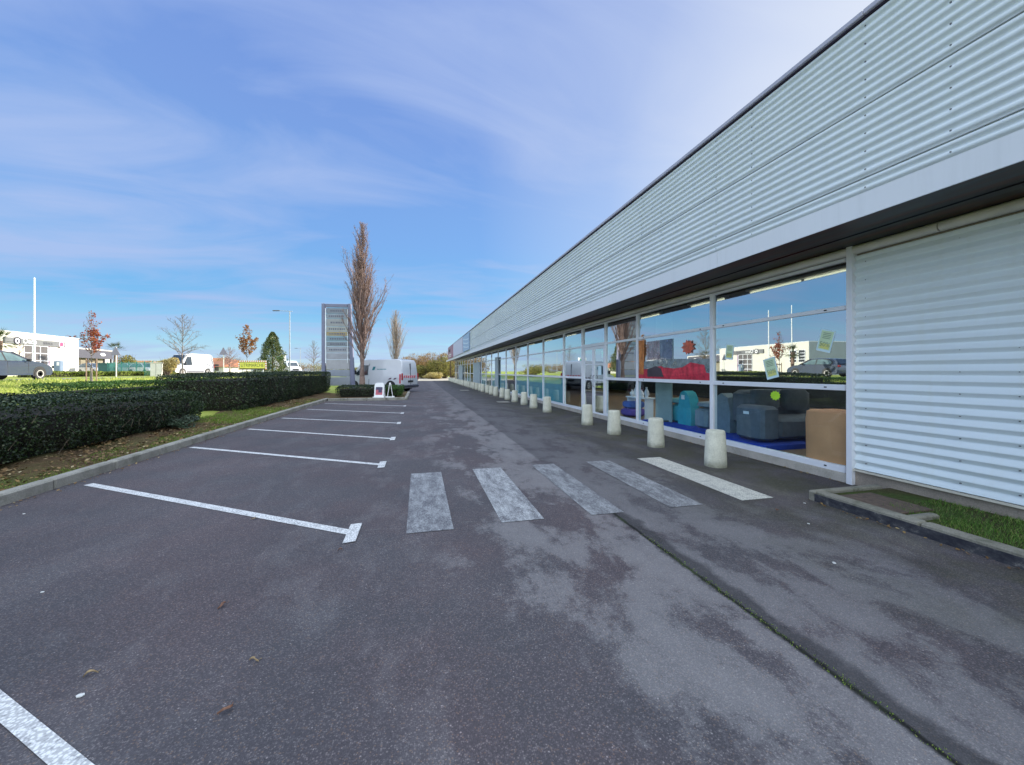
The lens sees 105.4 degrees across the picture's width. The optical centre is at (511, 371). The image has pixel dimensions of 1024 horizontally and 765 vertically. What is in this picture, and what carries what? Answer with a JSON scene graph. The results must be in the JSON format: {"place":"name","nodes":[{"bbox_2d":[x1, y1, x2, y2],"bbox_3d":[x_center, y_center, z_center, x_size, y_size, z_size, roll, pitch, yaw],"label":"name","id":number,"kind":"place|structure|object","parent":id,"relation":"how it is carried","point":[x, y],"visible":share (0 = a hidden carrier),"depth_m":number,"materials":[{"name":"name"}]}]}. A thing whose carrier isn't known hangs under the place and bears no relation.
{"place":"outdoors","nodes":[
{"label":"outdoors","id":0,"kind":"place"},
{"bbox_2d":[52,361,62,370],"bbox_3d":[-43.122,-0.265,36.974,0.700,1.450,0.405,0,0,-13],"label":"charging post","id":1,"kind":"object","parent":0,"point":[58,366],"visible":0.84,"depth_m":36.84,"materials":[{"name":"white"}]},
{"bbox_2d":[3,376,158,379],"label":"road","id":2,"kind":"structure","parent":0,"point":[69,378],"depth_m":24.46,"materials":[{"name":"grey asphalt"}]},
{"bbox_2d":[0,351,52,379],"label":"parked car","id":3,"kind":"object","parent":2,"relation":"on","point":[12,363],"visible":0.98,"depth_m":20.14,"materials":[{"name":"paint"}]},
{"bbox_2d":[277,361,301,371],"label":"white van","id":4,"kind":"object","parent":2,"relation":"on","point":[294,366],"visible":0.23,"depth_m":66.98,"materials":[{"name":"paint"}]},
{"bbox_2d":[0,371,448,417],"bbox_3d":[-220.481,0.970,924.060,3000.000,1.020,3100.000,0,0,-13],"label":"ground","id":5,"kind":"structure","parent":0,"point":[331,390],"depth_m":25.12,"materials":[{"name":"green plant"}]},
{"bbox_2d":[0,328,20,350],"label":"palm tree","id":6,"kind":"object","parent":5,"relation":"on","point":[1,342],"visible":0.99,"depth_m":25.43,"materials":[{"name":"green plant"}]},
{"bbox_2d":[33,277,35,361],"bbox_3d":[-35.368,-3.145,28.880,0.232,7.610,0.232,0,0,-13],"label":"flagpole","id":7,"kind":"object","parent":5,"relation":"on","point":[34,347],"visible":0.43,"depth_m":28.85,"materials":[{"name":"white metal"}]},
{"bbox_2d":[0,330,78,375],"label":"workshop","id":8,"kind":"structure","parent":5,"relation":"on","point":[50,349],"depth_m":41.63,"materials":[{"name":"metal"}]},
{"bbox_2d":[23,345,47,364],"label":"window","id":9,"kind":"structure","parent":8,"relation":"in","point":[41,351],"depth_m":40.47,"materials":[{"name":"white glass"}]},
{"bbox_2d":[79,363,97,370],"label":"parked car","id":10,"kind":"object","parent":5,"relation":"on","point":[81,367],"visible":0.21,"depth_m":49.35,"materials":[{"name":"silver paint"}]},
{"bbox_2d":[69,310,110,380],"bbox_3d":[-22.116,-1.259,20.502,1.530,3.883,1.118,0,0,-13],"label":"young tree","id":11,"kind":"object","parent":5,"relation":"on","point":[93,332],"visible":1,"depth_m":20.41,"materials":[{"name":"red plant"}]},
{"bbox_2d":[79,348,112,364],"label":"showroom","id":12,"kind":"structure","parent":5,"relation":"on","point":[104,356],"depth_m":59.30,"materials":[{"name":"grey glass"}]},
{"bbox_2d":[0,389,203,464],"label":"hedge","id":13,"kind":"object","parent":5,"relation":"on","point":[45,423],"visible":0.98,"depth_m":6.72,"materials":[{"name":"green plant"}]},
{"bbox_2d":[103,342,125,370],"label":"palm tree","id":14,"kind":"object","parent":5,"relation":"on","point":[114,344],"visible":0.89,"depth_m":44.16,"materials":[{"name":"green plant"}]},
{"bbox_2d":[13,371,216,376],"bbox_3d":[-38.348,0.175,40.945,1.355,0.562,26.608,0,0,-13],"label":"hedge","id":15,"kind":"object","parent":5,"relation":"on","point":[82,373],"visible":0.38,"depth_m":34.05,"materials":[{"name":"green plant"}]},
{"bbox_2d":[19,378,221,404],"bbox_3d":[-12.789,0.699,13.966,1.550,0.902,7.993,0,0,-13],"label":"hedge","id":16,"kind":"object","parent":5,"relation":"on","point":[77,385],"visible":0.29,"depth_m":11.21,"materials":[{"name":"green plant"}]},
{"bbox_2d":[112,355,135,363],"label":"bush","id":17,"kind":"object","parent":5,"relation":"on","point":[126,360],"visible":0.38,"depth_m":59.69,"materials":[{"name":"green plant"}]},
{"bbox_2d":[107,361,152,375],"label":"fence","id":18,"kind":"object","parent":5,"relation":"on","point":[144,366],"visible":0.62,"depth_m":40.98,"materials":[{"name":"green metal"}]},
{"bbox_2d":[129,363,147,370],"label":"parked car","id":19,"kind":"object","parent":5,"relation":"on","point":[138,367],"visible":0.12,"depth_m":49.36,"materials":[{"name":"white paint"}]},
{"bbox_2d":[150,362,162,375],"bbox_3d":[-32.356,-0.170,35.500,0.840,1.260,0.680,0,0,-33],"label":"utility cabinet","id":20,"kind":"object","parent":5,"relation":"on","point":[156,368],"visible":0.84,"depth_m":35.27,"materials":[{"name":"white metal"}]},
{"bbox_2d":[0,392,337,488],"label":"verge","id":21,"kind":"structure","parent":5,"relation":"on","point":[39,462],"depth_m":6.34,"materials":[{"name":"soil"}]},
{"bbox_2d":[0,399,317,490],"bbox_3d":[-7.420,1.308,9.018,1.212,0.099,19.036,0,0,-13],"label":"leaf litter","id":22,"kind":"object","parent":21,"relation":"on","point":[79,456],"visible":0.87,"depth_m":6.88,"materials":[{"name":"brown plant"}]},
{"bbox_2d":[165,414,198,428],"bbox_3d":[-7.696,1.164,9.068,0.662,0.317,0.694,0,0,-32],"label":"shrub","id":23,"kind":"object","parent":21,"relation":"on","point":[181,423],"visible":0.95,"depth_m":8.98,"materials":[{"name":"green plant"}]},
{"bbox_2d":[157,314,206,373],"bbox_3d":[-23.903,-1.782,28.481,3.220,4.928,3.746,0,0,-39],"label":"young tree","id":24,"kind":"object","parent":5,"relation":"on","point":[182,335],"visible":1,"depth_m":28.27,"materials":[{"name":"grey plant"}]},
{"bbox_2d":[216,347,241,371],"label":"young tree","id":25,"kind":"object","parent":5,"relation":"on","point":[233,362],"visible":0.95,"depth_m":50.82,"materials":[{"name":"brown plant"}]},
{"bbox_2d":[213,360,250,372],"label":"house","id":26,"kind":"structure","parent":5,"relation":"on","point":[218,366],"depth_m":66.47,"materials":[{"name":"brick"}]},
{"bbox_2d":[154,371,330,410],"bbox_3d":[-11.353,0.631,18.563,2.676,1.338,12.764,0,0,-13],"label":"hedge","id":27,"kind":"object","parent":5,"relation":"on","point":[251,389],"visible":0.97,"depth_m":13.31,"materials":[{"name":"green plant"}]},
{"bbox_2d":[235,324,258,370],"bbox_3d":[-26.687,-2.048,39.623,1.933,5.461,2.318,0,0,-13],"label":"young tree","id":28,"kind":"object","parent":5,"relation":"on","point":[242,341],"visible":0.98,"depth_m":39.32,"materials":[{"name":"brown plant"}]},
{"bbox_2d":[238,361,266,377],"bbox_3d":[-20.637,0.101,31.225,2.240,1.923,0.550,0,0,0],"label":"shop board","id":29,"kind":"object","parent":5,"relation":"on","point":[252,365],"visible":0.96,"depth_m":30.99,"materials":[{"name":"yellow plastic"}]},
{"bbox_2d":[254,331,290,371],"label":"evergreen tree","id":30,"kind":"object","parent":5,"relation":"on","point":[270,341],"visible":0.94,"depth_m":42.81,"materials":[{"name":"green plant"}]},
{"bbox_2d":[272,310,291,375],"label":"street lamp","id":31,"kind":"object","parent":5,"relation":"on","point":[289,336],"visible":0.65,"depth_m":44.94,"materials":[{"name":"metal"}]},
{"bbox_2d":[299,362,319,371],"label":"bush","id":32,"kind":"object","parent":5,"relation":"on","point":[307,367],"visible":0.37,"depth_m":109.77,"materials":[{"name":"brown plant"}]},
{"bbox_2d":[304,342,320,367],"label":"young tree","id":33,"kind":"object","parent":5,"relation":"on","point":[314,355],"visible":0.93,"depth_m":62.58,"materials":[{"name":"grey plant"}]},
{"bbox_2d":[321,303,354,387],"bbox_3d":[-11.565,-1.525,26.016,2.120,5.950,0.250,0,0,-6],"label":"totem sign","id":34,"kind":"object","parent":5,"relation":"on","point":[341,377],"visible":0.91,"depth_m":25.95,"materials":[{"name":"grey metal"}]},
{"bbox_2d":[384,310,407,358],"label":"poplar tree","id":35,"kind":"object","parent":5,"relation":"on","point":[395,331],"visible":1,"depth_m":54.87,"materials":[{"name":"brown plant"}]},
{"bbox_2d":[418,352,446,368],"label":"bush","id":36,"kind":"object","parent":5,"relation":"on","point":[430,355],"visible":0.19,"depth_m":88.43,"materials":[{"name":"brown plant"}]},
{"bbox_2d":[446,0,1023,520],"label":"retail building","id":37,"kind":"structure","parent":5,"relation":"on","point":[856,184],"depth_m":4.62,"materials":[{"name":"corrugated metal cladding"},{"name":"glass"}]},
{"bbox_2d":[467,358,469,380],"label":"window","id":38,"kind":"structure","parent":37,"relation":"in","point":[468,359],"depth_m":44.08,"materials":[{"name":"clear glass"}]},
{"bbox_2d":[470,357,472,381],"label":"window","id":39,"kind":"structure","parent":37,"relation":"in","point":[471,359],"depth_m":41.56,"materials":[{"name":"clear glass"}]},
{"bbox_2d":[481,354,485,384],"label":"window","id":40,"kind":"structure","parent":37,"relation":"in","point":[483,357],"depth_m":33.84,"materials":[{"name":"clear glass"}]},
{"bbox_2d":[486,352,490,384],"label":"window","id":41,"kind":"structure","parent":37,"relation":"in","point":[488,355],"depth_m":31.41,"materials":[{"name":"clear glass"}]},
{"bbox_2d":[491,350,497,386],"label":"window","id":42,"kind":"structure","parent":37,"relation":"in","point":[494,354],"depth_m":29.52,"materials":[{"name":"clear glass"}]},
{"bbox_2d":[498,349,504,390],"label":"window","id":43,"kind":"structure","parent":37,"relation":"in","point":[501,353],"depth_m":26.46,"materials":[{"name":"clear glass"}]},
{"bbox_2d":[505,346,514,392],"bbox_3d":[-0.076,-0.074,23.843,0.100,2.812,2.570,0,0,-13],"label":"window","id":44,"kind":"structure","parent":37,"relation":"in","point":[509,352],"depth_m":24.12,"materials":[{"name":"clear glass"}]},
{"bbox_2d":[515,343,526,395],"bbox_3d":[0.526,-0.074,21.345,0.110,2.812,2.570,0,0,-13],"label":"window","id":45,"kind":"structure","parent":37,"relation":"in","point":[520,350],"depth_m":21.51,"materials":[{"name":"clear glass"}]},
{"bbox_2d":[527,339,541,400],"bbox_3d":[1.122,-0.074,18.845,0.110,2.812,2.570,0,0,-13],"label":"window","id":46,"kind":"structure","parent":37,"relation":"in","point":[534,348],"depth_m":18.90,"materials":[{"name":"clear glass"}]},
{"bbox_2d":[542,333,562,405],"bbox_3d":[1.718,-0.074,16.345,0.110,2.812,2.570,0,0,-13],"label":"window","id":47,"kind":"structure","parent":37,"relation":"in","point":[552,346],"depth_m":16.36,"materials":[{"name":"clear glass"}]},
{"bbox_2d":[563,328,580,409],"bbox_3d":[2.220,-0.074,14.223,0.100,2.812,1.790,0,0,-13],"label":"window","id":48,"kind":"structure","parent":37,"relation":"in","point":[571,339],"depth_m":14.32,"materials":[{"name":"clear glass"}]},
{"bbox_2d":[583,347,592,408],"bbox_3d":[2.502,0.310,12.866,0.120,2.190,0.771,0,0,-13],"label":"door","id":49,"kind":"structure","parent":37,"relation":"in","point":[587,352],"depth_m":12.88,"materials":[{"name":"clear glass"}]},
{"bbox_2d":[593,345,603,414],"bbox_3d":[2.683,0.310,12.109,0.120,2.190,0.771,0,0,-13],"label":"door","id":50,"kind":"structure","parent":37,"relation":"in","point":[598,351],"depth_m":12.16,"materials":[{"name":"clear glass"}]},
{"bbox_2d":[604,314,635,422],"bbox_3d":[3.019,-0.074,10.873,0.100,2.812,1.760,0,0,-13],"label":"window","id":51,"kind":"structure","parent":37,"relation":"in","point":[620,333],"depth_m":10.84,"materials":[{"name":"clear glass"}]},
{"bbox_2d":[621,400,644,416],"bbox_3d":[3.518,1.073,11.326,0.600,0.430,0.600,0,0,-13],"label":"bedding stack","id":52,"kind":"object","parent":37,"relation":"on","point":[629,409],"visible":0.75,"depth_m":11.12,"materials":[{"name":"fabric"}]},
{"bbox_2d":[626,396,654,418],"bbox_3d":[3.564,1.002,10.874,0.320,0.590,1.000,0,0,-13],"label":"display shelf","id":53,"kind":"object","parent":37,"relation":"on","point":[648,407],"visible":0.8,"depth_m":10.42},
{"bbox_2d":[656,382,674,421],"bbox_3d":[3.760,-0.075,9.662,0.400,2.600,0.650,0,0,-13],"label":"display board","id":54,"kind":"object","parent":37,"relation":"on","point":[664,401],"visible":0.24,"depth_m":9.60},
{"bbox_2d":[636,294,709,439],"bbox_3d":[3.526,-0.074,8.747,0.100,2.812,2.610,0,0,-13],"label":"window","id":55,"kind":"structure","parent":37,"relation":"in","point":[688,320],"depth_m":8.55,"materials":[{"name":"clear glass"}]},
{"bbox_2d":[639,339,709,379],"bbox_3d":[3.506,-0.300,8.696,0.014,0.950,2.500,0,0,-13],"label":"window banner","id":56,"kind":"object","parent":37,"relation":"attached to","point":[688,369],"depth_m":8.46,"materials":[{"name":"plastic"}]},
{"bbox_2d":[673,391,699,425],"bbox_3d":[4.203,0.835,9.238,0.635,0.780,0.900,0,0,-13],"label":"armchair","id":57,"kind":"object","parent":37,"relation":"on","point":[685,406],"visible":0.88,"depth_m":8.92,"materials":[{"name":"teal fabric"}]},
{"bbox_2d":[695,393,736,432],"bbox_3d":[4.408,0.835,8.238,0.600,0.780,0.960,0,0,-13],"label":"armchair","id":58,"kind":"object","parent":37,"relation":"on","point":[726,422],"visible":0.73,"depth_m":7.98,"materials":[{"name":"fabric"}]},
{"bbox_2d":[725,344,733,359],"bbox_3d":[3.919,-0.350,7.032,0.003,0.292,0.214,0,0,-13],"label":"leaflet","id":59,"kind":"object","parent":37,"relation":"attached to","point":[729,351],"visible":1,"depth_m":7.03,"materials":[{"name":"paper"}]},
{"bbox_2d":[763,356,778,379],"bbox_3d":[4.116,-0.050,6.205,0.003,0.373,0.291,0,0,-13],"label":"leaflet","id":60,"kind":"object","parent":37,"relation":"attached to","point":[770,366],"visible":1,"depth_m":6.21,"materials":[{"name":"paper"}]},
{"bbox_2d":[733,389,809,440],"bbox_3d":[5.048,0.769,7.357,1.964,0.850,1.130,0,0,-13],"label":"sofa","id":61,"kind":"object","parent":37,"relation":"on","point":[760,415],"visible":0.89,"depth_m":6.97,"materials":[{"name":"grey fabric"}]},
{"bbox_2d":[710,258,845,472],"bbox_3d":[4.112,-0.074,6.291,0.100,2.812,2.440,0,0,-13],"label":"window","id":62,"kind":"structure","parent":37,"relation":"in","point":[783,317],"depth_m":5.99,"materials":[{"name":"clear glass"}]},
{"bbox_2d":[805,409,845,464],"bbox_3d":[4.896,0.927,5.558,1.156,0.740,0.694,0,0,-13],"label":"tub chair","id":63,"kind":"object","parent":37,"relation":"on","point":[826,435],"visible":0.47,"depth_m":5.40,"materials":[{"name":"beige leather"}]},
{"bbox_2d":[816,329,835,352],"bbox_3d":[4.316,-0.420,5.368,0.003,0.341,0.269,0,0,-13],"label":"leaflet","id":64,"kind":"object","parent":37,"relation":"attached to","point":[825,340],"visible":1,"depth_m":5.37,"materials":[{"name":"paper"}]},
{"bbox_2d":[418,377,448,380],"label":"yard","id":65,"kind":"structure","parent":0,"point":[427,379],"depth_m":69.45,"materials":[{"name":"grey concrete"}]},
{"bbox_2d":[399,353,428,374],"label":"bush","id":66,"kind":"object","parent":65,"relation":"on","point":[417,362],"visible":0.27,"depth_m":83.75,"materials":[{"name":"brown plant"}]},
{"bbox_2d":[416,364,429,377],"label":"bush","id":67,"kind":"object","parent":65,"relation":"on","point":[422,370],"visible":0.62,"depth_m":78.53,"materials":[{"name":"green plant"}]},
{"bbox_2d":[422,372,442,378],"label":"bush","id":68,"kind":"object","parent":65,"relation":"on","point":[434,375],"visible":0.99,"depth_m":73.01,"materials":[{"name":"yellow plant"}]},
{"bbox_2d":[425,360,448,376],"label":"bush","id":69,"kind":"object","parent":65,"relation":"on","point":[435,367],"visible":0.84,"depth_m":78.22,"materials":[{"name":"green plant"}]},
{"bbox_2d":[436,354,454,377],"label":"bush","id":70,"kind":"object","parent":65,"relation":"on","point":[448,363],"visible":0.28,"depth_m":80.83,"materials":[{"name":"green plant"}]},
{"bbox_2d":[0,0,873,370],"label":"sky","id":71,"kind":"structure","parent":0,"point":[215,163],"materials":[{"name":"blue"}]},
{"bbox_2d":[0,381,1023,764],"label":"car park","id":72,"kind":"structure","parent":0,"point":[566,629],"depth_m":2.33,"materials":[{"name":"grey asphalt"}]},
{"bbox_2d":[0,689,93,764],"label":"parking line","id":73,"kind":"object","parent":72,"relation":"on","point":[42,741],"depth_m":1.54,"materials":[{"name":"paint"}]},
{"bbox_2d":[0,398,327,505],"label":"kerb","id":74,"kind":"structure","parent":72,"relation":"on","point":[15,494],"depth_m":5.80,"materials":[{"name":"concrete"}]},
{"bbox_2d":[85,483,361,542],"bbox_3d":[-3.325,1.443,4.285,4.432,0.004,0.406,0,0,23],"label":"parking line","id":75,"kind":"object","parent":72,"relation":"on","point":[351,532],"visible":1,"depth_m":3.94,"materials":[{"name":"paint"}]},
{"bbox_2d":[189,447,385,467],"bbox_3d":[-3.965,1.443,6.786,4.480,0.004,0.412,0,0,21],"label":"parking line","id":76,"kind":"object","parent":72,"relation":"on","point":[381,464],"visible":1,"depth_m":6.54,"materials":[{"name":"paint"}]},
{"bbox_2d":[251,429,395,439],"bbox_3d":[-4.487,1.443,9.127,4.438,0.004,0.411,0,0,21],"label":"parking line","id":77,"kind":"object","parent":72,"relation":"on","point":[392,438],"visible":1,"depth_m":8.93,"materials":[{"name":"paint"}]},
{"bbox_2d":[329,392,406,397],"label":"island soil","id":78,"kind":"structure","parent":72,"relation":"on","point":[403,394],"depth_m":20.14,"materials":[{"name":"brown soil"}]},
{"bbox_2d":[335,384,389,396],"bbox_3d":[-8.026,0.998,21.344,2.737,0.664,2.132,0,0,-13],"label":"hedge","id":79,"kind":"object","parent":78,"relation":"on","point":[364,390],"visible":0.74,"depth_m":20.46,"materials":[{"name":"green plant"}]},
{"bbox_2d":[337,221,392,386],"bbox_3d":[-9.023,-3.907,24.312,3.328,10.714,2.897,0,0,-13],"label":"poplar tree","id":80,"kind":"object","parent":78,"relation":"on","point":[361,292],"visible":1,"depth_m":23.83,"materials":[{"name":"brown plant"}]},
{"bbox_2d":[373,383,385,397],"bbox_3d":[-6.759,0.963,19.925,0.580,0.764,0.440,0,0,0],"label":"pavement sign","id":81,"kind":"object","parent":78,"relation":"on","point":[379,390],"visible":0.96,"depth_m":19.83,"materials":[{"name":"white paint"}]},
{"bbox_2d":[385,384,404,395],"bbox_3d":[-6.537,1.034,21.711,1.056,0.593,2.514,0,0,-13],"label":"hedge","id":82,"kind":"object","parent":78,"relation":"on","point":[396,389],"visible":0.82,"depth_m":20.69,"materials":[{"name":"green plant"}]},
{"bbox_2d":[328,391,409,400],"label":"island kerb","id":83,"kind":"structure","parent":72,"relation":"on","point":[369,399],"depth_m":19.33,"materials":[{"name":"concrete"}]},
{"bbox_2d":[343,359,418,390],"bbox_3d":[-9.474,0.298,28.232,5.160,2.296,2.380,0,0,19],"label":"parked van","id":84,"kind":"object","parent":72,"relation":"on","point":[396,371],"visible":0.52,"depth_m":27.18,"materials":[{"name":"white paint"}]},
{"bbox_2d":[406,472,453,532],"bbox_3d":[-0.981,1.445,4.541,0.420,0.001,2.090,0,0,-13],"label":"zebra stripe","id":85,"kind":"object","parent":72,"relation":"on","point":[428,508],"visible":1,"depth_m":4.20,"materials":[{"name":"paint"}]},
{"bbox_2d":[473,467,543,521],"bbox_3d":[-0.135,1.445,4.800,0.425,0.001,2.100,0,0,-13],"label":"zebra stripe","id":86,"kind":"object","parent":72,"relation":"on","point":[509,501],"visible":1,"depth_m":4.47,"materials":[{"name":"paint"}]},
{"bbox_2d":[511,390,517,401],"bbox_3d":[0.133,1.186,18.488,0.320,0.568,0.320,0,-1,-21],"label":"bollard","id":87,"kind":"object","parent":72,"relation":"on","point":[514,395],"visible":0.9,"depth_m":18.36,"materials":[{"name":"concrete"}]},
{"bbox_2d":[521,392,527,404],"bbox_3d":[0.529,1.186,16.991,0.320,0.568,0.320,0,-1,15],"label":"bollard","id":88,"kind":"object","parent":72,"relation":"on","point":[524,399],"visible":0.94,"depth_m":16.86,"materials":[{"name":"concrete"}]},
{"bbox_2d":[529,394,537,407],"bbox_3d":[0.850,1.186,15.421,0.320,0.568,0.320,0,-1,33],"label":"bollard","id":89,"kind":"object","parent":72,"relation":"on","point":[533,400],"visible":0.94,"depth_m":15.29,"materials":[{"name":"concrete"}]},
{"bbox_2d":[543,396,551,412],"bbox_3d":[1.247,1.186,13.876,0.320,0.568,0.320,0,1,19],"label":"bollard","id":90,"kind":"object","parent":72,"relation":"on","point":[547,404],"visible":0.93,"depth_m":13.75,"materials":[{"name":"concrete"}]},
{"bbox_2d":[532,464,622,514],"bbox_3d":[0.726,1.445,5.015,0.360,0.001,2.160,0,0,-13],"label":"zebra stripe","id":91,"kind":"object","parent":72,"relation":"on","point":[589,500],"visible":1,"depth_m":4.69,"materials":[{"name":"paint"}]},
{"bbox_2d":[581,404,592,425],"bbox_3d":[2.044,1.186,10.596,0.320,0.568,0.320,0,-1,11],"label":"bollard","id":92,"kind":"object","parent":72,"relation":"on","point":[587,415],"visible":0.93,"depth_m":10.47,"materials":[{"name":"concrete"}]},
{"bbox_2d":[607,410,620,434],"bbox_3d":[2.364,1.186,9.035,0.320,0.568,0.320,-1,0,3],"label":"bollard","id":93,"kind":"object","parent":72,"relation":"on","point":[614,424],"visible":0.96,"depth_m":8.91,"materials":[{"name":"concrete"}]},
{"bbox_2d":[588,460,700,506],"bbox_3d":[1.628,1.445,5.241,0.400,0.001,2.160,0,0,-13],"label":"zebra stripe","id":94,"kind":"object","parent":72,"relation":"on","point":[662,493],"visible":1,"depth_m":4.94,"materials":[{"name":"paint"}]},
{"bbox_2d":[647,417,664,447],"bbox_3d":[2.776,1.186,7.529,0.320,0.568,0.320,-1,0,21],"label":"bollard","id":95,"kind":"object","parent":72,"relation":"on","point":[655,438],"visible":0.96,"depth_m":7.41,"materials":[{"name":"concrete"}]},
{"bbox_2d":[637,457,772,499],"bbox_3d":[2.534,1.445,5.473,0.430,0.001,2.170,0,0,-13],"label":"zebra stripe","id":96,"kind":"object","parent":72,"relation":"on","point":[727,487],"visible":1,"depth_m":5.16,"materials":[{"name":"beige paint"}]},
{"bbox_2d":[704,429,726,467],"bbox_3d":[3.126,1.186,5.992,0.320,0.568,0.320,0,-1,-20],"label":"bollard","id":97,"kind":"object","parent":72,"relation":"on","point":[715,453],"visible":0.98,"depth_m":5.87,"materials":[{"name":"concrete"}]},
{"bbox_2d":[646,536,968,764],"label":"joint weed","id":98,"kind":"object","parent":72,"relation":"on","point":[808,657],"visible":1,"depth_m":1.96,"materials":[{"name":"green plant"}]},
{"bbox_2d":[809,484,1023,557],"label":"bed kerb","id":99,"kind":"structure","parent":72,"relation":"on","point":[920,519],"depth_m":3.61,"materials":[{"name":"grey concrete"}]},
{"bbox_2d":[814,494,1023,569],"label":"kerb tar","id":100,"kind":"object","parent":99,"relation":"attached to","point":[990,553],"visible":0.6,"depth_m":3.37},
{"bbox_2d":[834,488,1023,548],"bbox_3d":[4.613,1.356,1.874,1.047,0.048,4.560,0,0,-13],"label":"grass","id":101,"kind":"structure","parent":72,"relation":"on","point":[987,528],"depth_m":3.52,"materials":[{"name":"green plant"}]},
{"bbox_2d":[840,492,932,513],"bbox_3d":[3.871,1.373,4.070,0.480,0.023,0.560,0,0,-13],"label":"manhole cover","id":102,"kind":"object","parent":101,"relation":"on","point":[874,499],"visible":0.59,"depth_m":4.05,"materials":[{"name":"grey concrete"}]},
{"bbox_2d":[10,402,1019,568],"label":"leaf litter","id":103,"kind":"object","parent":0,"point":[987,557],"visible":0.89,"depth_m":5.03,"materials":[{"name":"brown plant"}]},
{"label":"driveway","id":104,"kind":"structure","parent":0,"visible":0},
{"bbox_2d":[97,363,113,370],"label":"green bin","id":105,"kind":"object","parent":104,"relation":"on","point":[102,366],"visible":0.61,"depth_m":46.15,"materials":[{"name":"green plastic"}]},
{"bbox_2d":[157,357,180,374],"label":"bush","id":106,"kind":"object","parent":104,"relation":"on","point":[169,365],"visible":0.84,"depth_m":42.91,"materials":[{"name":"yellow plant"}]},
{"bbox_2d":[172,353,214,373],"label":"white van","id":107,"kind":"object","parent":104,"relation":"on","point":[197,363],"visible":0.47,"depth_m":47.41,"materials":[{"name":"paint"}]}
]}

